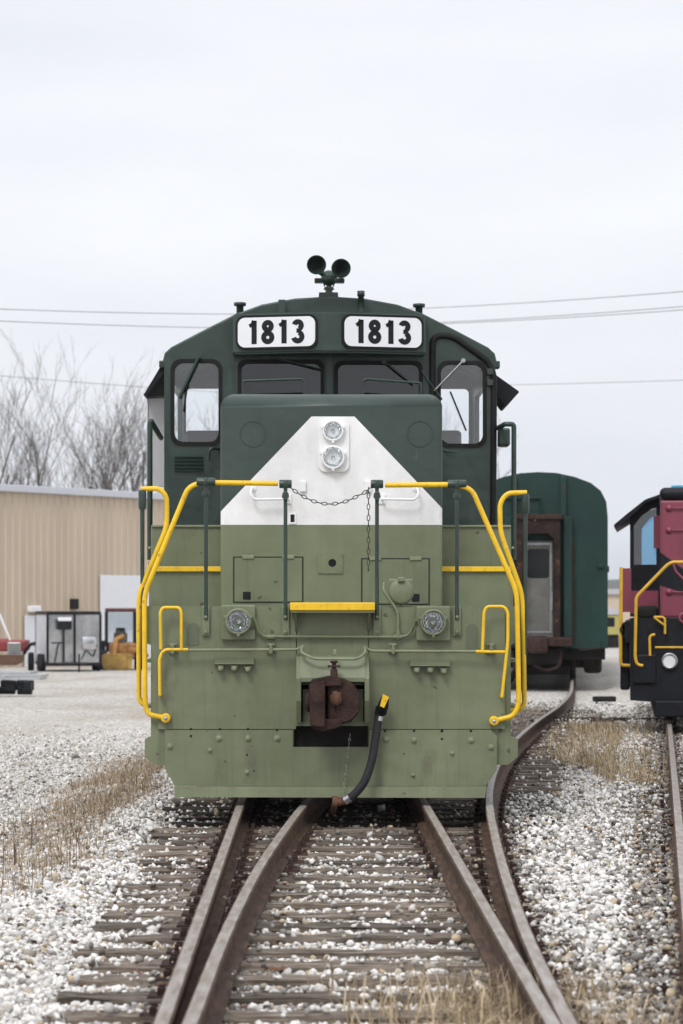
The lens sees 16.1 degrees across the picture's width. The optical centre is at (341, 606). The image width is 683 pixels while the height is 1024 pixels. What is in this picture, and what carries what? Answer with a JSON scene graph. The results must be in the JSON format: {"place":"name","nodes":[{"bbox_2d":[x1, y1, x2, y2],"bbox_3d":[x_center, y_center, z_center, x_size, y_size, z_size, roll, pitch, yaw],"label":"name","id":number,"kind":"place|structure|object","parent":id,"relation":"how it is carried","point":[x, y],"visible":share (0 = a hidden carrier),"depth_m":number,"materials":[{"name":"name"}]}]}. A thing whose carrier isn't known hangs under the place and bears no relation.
{"place":"outdoors","nodes":[
{"label":"outdoors","id":0,"kind":"place"},
{"bbox_2d":[0,484,163,667],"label":"warehouse","id":1,"kind":"structure","parent":0,"point":[69,549],"depth_m":113.27,"materials":[{"name":"beige metal"}]},
{"bbox_2d":[25,615,36,666],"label":"door","id":2,"kind":"structure","parent":1,"relation":"in","point":[29,619],"depth_m":111.18,"materials":[{"name":"metal"}]},
{"bbox_2d":[100,575,150,664],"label":"overhead door","id":3,"kind":"structure","parent":1,"relation":"in","point":[116,591],"depth_m":115.98,"materials":[{"name":"white metal"}]},
{"bbox_2d":[0,724,163,919],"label":"yard gravel","id":4,"kind":"structure","parent":0,"point":[50,767],"depth_m":30.38,"materials":[{"name":"grey gravel"}]},
{"bbox_2d":[0,747,173,902],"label":"dry grass","id":5,"kind":"structure","parent":0,"point":[132,773],"depth_m":21.84,"materials":[{"name":"beige plant"}]},
{"bbox_2d":[2,309,191,313],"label":"power line","id":6,"kind":"object","parent":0,"point":[102,312],"visible":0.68,"depth_m":103.13,"materials":[{"name":"metal"}]},
{"bbox_2d":[3,321,208,327],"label":"power line","id":7,"kind":"object","parent":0,"point":[109,325],"visible":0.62,"depth_m":105.44,"materials":[{"name":"metal"}]},
{"bbox_2d":[6,376,211,391],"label":"power line","id":8,"kind":"object","parent":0,"point":[93,383],"visible":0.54,"depth_m":144.66,"materials":[{"name":"metal"}]},
{"bbox_2d":[0,648,673,1023],"bbox_3d":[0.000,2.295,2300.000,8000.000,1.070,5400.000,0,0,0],"label":"ground","id":9,"kind":"structure","parent":0,"point":[86,698],"depth_m":53.26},
{"bbox_2d":[0,613,35,670],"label":"tractor","id":10,"kind":"object","parent":9,"relation":"on","point":[13,649],"visible":1,"depth_m":99.40,"materials":[{"name":"metal"}]},
{"bbox_2d":[0,671,48,694],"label":"pallet of frames","id":11,"kind":"object","parent":9,"relation":"on","point":[23,684],"visible":1,"depth_m":64.19,"materials":[{"name":"black paint"}]},
{"bbox_2d":[0,408,74,487],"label":"tree","id":12,"kind":"object","parent":9,"relation":"on","point":[24,459],"visible":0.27,"depth_m":166.00,"materials":[{"name":"grey plant"}]},
{"bbox_2d":[0,347,95,487],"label":"tree","id":13,"kind":"object","parent":9,"relation":"on","point":[8,453],"visible":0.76,"depth_m":147.50,"materials":[{"name":"grey plant"}]},
{"bbox_2d":[35,611,101,671],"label":"cargo trailer","id":14,"kind":"object","parent":9,"relation":"on","point":[68,638],"visible":0.99,"depth_m":99.98,"materials":[{"name":"metal"}]},
{"bbox_2d":[0,331,177,490],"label":"tree","id":15,"kind":"object","parent":9,"relation":"on","point":[39,471],"visible":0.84,"depth_m":147.94,"materials":[{"name":"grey plant"}]},
{"bbox_2d":[41,383,156,491],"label":"tree","id":16,"kind":"object","parent":9,"relation":"on","point":[143,477],"visible":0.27,"depth_m":164.31,"materials":[{"name":"grey plant"}]},
{"bbox_2d":[34,376,194,491],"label":"tree","id":17,"kind":"object","parent":9,"relation":"on","point":[136,482],"visible":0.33,"depth_m":158.58,"materials":[{"name":"grey plant"}]},
{"bbox_2d":[101,608,148,669],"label":"backhoe","id":18,"kind":"object","parent":9,"relation":"on","point":[121,654],"visible":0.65,"depth_m":104.56,"materials":[{"name":"yellow paint"}]},
{"bbox_2d":[125,391,217,492],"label":"tree","id":19,"kind":"object","parent":9,"relation":"on","point":[177,429],"visible":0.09,"depth_m":157.15,"materials":[{"name":"grey plant"}]},
{"bbox_2d":[0,850,682,1023],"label":"ballast","id":20,"kind":"structure","parent":9,"relation":"on","point":[577,884],"depth_m":13.17,"materials":[{"name":"gravel"}]},
{"bbox_2d":[0,698,682,872],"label":"ballast","id":21,"kind":"structure","parent":9,"relation":"on","point":[569,801],"depth_m":20.46,"materials":[{"name":"gravel"}]},
{"bbox_2d":[529,717,675,722],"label":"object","id":22,"kind":"object","parent":21,"relation":"on","point":[605,719],"visible":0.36,"depth_m":37.45,"materials":[{"name":"metal"}]},
{"bbox_2d":[592,696,615,701],"bbox_3d":[5.000,1.750,45.998,0.420,0.100,0.200,0,0,-11],"label":"timber","id":23,"kind":"object","parent":21,"relation":"on","point":[603,698],"visible":1,"depth_m":45.91,"materials":[{"name":"brown wood"}]},
{"bbox_2d":[56,668,659,1023],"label":"railway turnout","id":24,"kind":"object","parent":9,"relation":"on","point":[202,981],"visible":0.48,"depth_m":13.90,"materials":[{"name":"metal"}]},
{"bbox_2d":[136,255,528,814],"bbox_3d":[-0.141,-0.822,27.390,3.650,5.030,16.620,0,0,-1],"label":"locomotive","id":25,"kind":"object","parent":24,"relation":"on","point":[329,578],"visible":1,"depth_m":20.49,"materials":[{"name":"green paint"}]},
{"bbox_2d":[171,359,221,445],"bbox_3d":[-1.384,-1.957,23.134,0.494,0.829,0.044,0,0,-1],"label":"window","id":26,"kind":"structure","parent":25,"relation":"in","point":[178,361],"depth_m":23.11,"materials":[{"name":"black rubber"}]},
{"bbox_2d":[238,359,323,393],"bbox_3d":[-0.580,-2.067,23.143,0.829,0.599,0.044,0,0,-1],"label":"window","id":27,"kind":"structure","parent":25,"relation":"in","point":[248,369],"depth_m":23.15,"materials":[{"name":"black glass"}]},
{"bbox_2d":[334,361,422,393],"bbox_3d":[0.353,-2.062,23.153,0.848,0.590,0.044,0,0,-1],"label":"window","id":28,"kind":"structure","parent":25,"relation":"in","point":[348,375],"depth_m":23.16,"materials":[{"name":"black glass"}]},
{"bbox_2d":[437,361,486,446],"bbox_3d":[1.152,-1.943,23.161,0.475,0.829,0.044,0,0,-1],"label":"window","id":29,"kind":"structure","parent":25,"relation":"in","point":[445,363],"depth_m":23.14,"materials":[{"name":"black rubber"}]},
{"bbox_2d":[496,472,608,677],"bbox_3d":[5.308,-0.670,64.180,3.068,4.534,24.750,0,0,5],"label":"passenger coach","id":30,"kind":"object","parent":24,"relation":"on","point":[567,589],"visible":0.52,"depth_m":52.51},
{"bbox_2d":[527,541,552,636],"bbox_3d":[4.277,-0.359,52.551,0.631,2.154,0.080,0,0,5],"label":"door","id":31,"kind":"structure","parent":30,"relation":"in","point":[539,553],"depth_m":52.53,"materials":[{"name":"metal"}]},
{"bbox_2d":[305,945,682,1023],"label":"dry grass","id":32,"kind":"structure","parent":9,"relation":"on","point":[470,1011],"depth_m":10.50,"materials":[{"name":"beige plant"}]},
{"bbox_2d":[527,715,682,789],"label":"dry grass","id":33,"kind":"structure","parent":9,"relation":"on","point":[601,759],"depth_m":28.68,"materials":[{"name":"beige plant"}]},
{"bbox_2d":[608,607,618,647],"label":"railcar","id":34,"kind":"object","parent":9,"relation":"on","point":[613,627],"visible":0.23,"depth_m":104.00,"materials":[{"name":"yellow metal"}]},
{"bbox_2d":[608,589,632,621],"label":"shed","id":35,"kind":"structure","parent":9,"relation":"on","point":[613,598],"depth_m":210.00,"materials":[{"name":"beige"}]},
{"bbox_2d":[574,704,682,1023],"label":"railway track","id":36,"kind":"structure","parent":9,"relation":"on","point":[675,844],"depth_m":17.47,"materials":[{"name":"metal"}]},
{"bbox_2d":[614,485,682,719],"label":"switcher","id":37,"kind":"object","parent":36,"relation":"on","point":[651,642],"visible":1,"depth_m":33.49,"materials":[{"name":"red paint"}]},
{"bbox_2d":[0,0,682,579],"label":"sky","id":38,"kind":"structure","parent":0,"point":[194,157],"materials":[{"name":"white"}]},
{"bbox_2d":[410,291,682,308],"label":"power line","id":39,"kind":"object","parent":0,"point":[551,301],"visible":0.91,"depth_m":102.66,"materials":[{"name":"metal"}]},
{"bbox_2d":[442,310,679,323],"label":"power line","id":40,"kind":"object","parent":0,"point":[565,317],"visible":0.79,"depth_m":104.91,"materials":[{"name":"metal"}]},
{"bbox_2d":[440,306,682,322],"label":"power line","id":41,"kind":"object","parent":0,"point":[565,315],"visible":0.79,"depth_m":104.08,"materials":[{"name":"metal"}]},
{"bbox_2d":[518,380,680,384],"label":"power line","id":42,"kind":"object","parent":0,"point":[602,382],"visible":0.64,"depth_m":142.15,"materials":[{"name":"metal"}]},
{"bbox_2d":[608,579,618,588],"bbox_3d":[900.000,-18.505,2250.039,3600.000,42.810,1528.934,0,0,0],"label":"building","id":43,"kind":"structure","parent":0,"point":[613,584],"depth_m":1627.59,"materials":[{"name":"white"}]}
]}

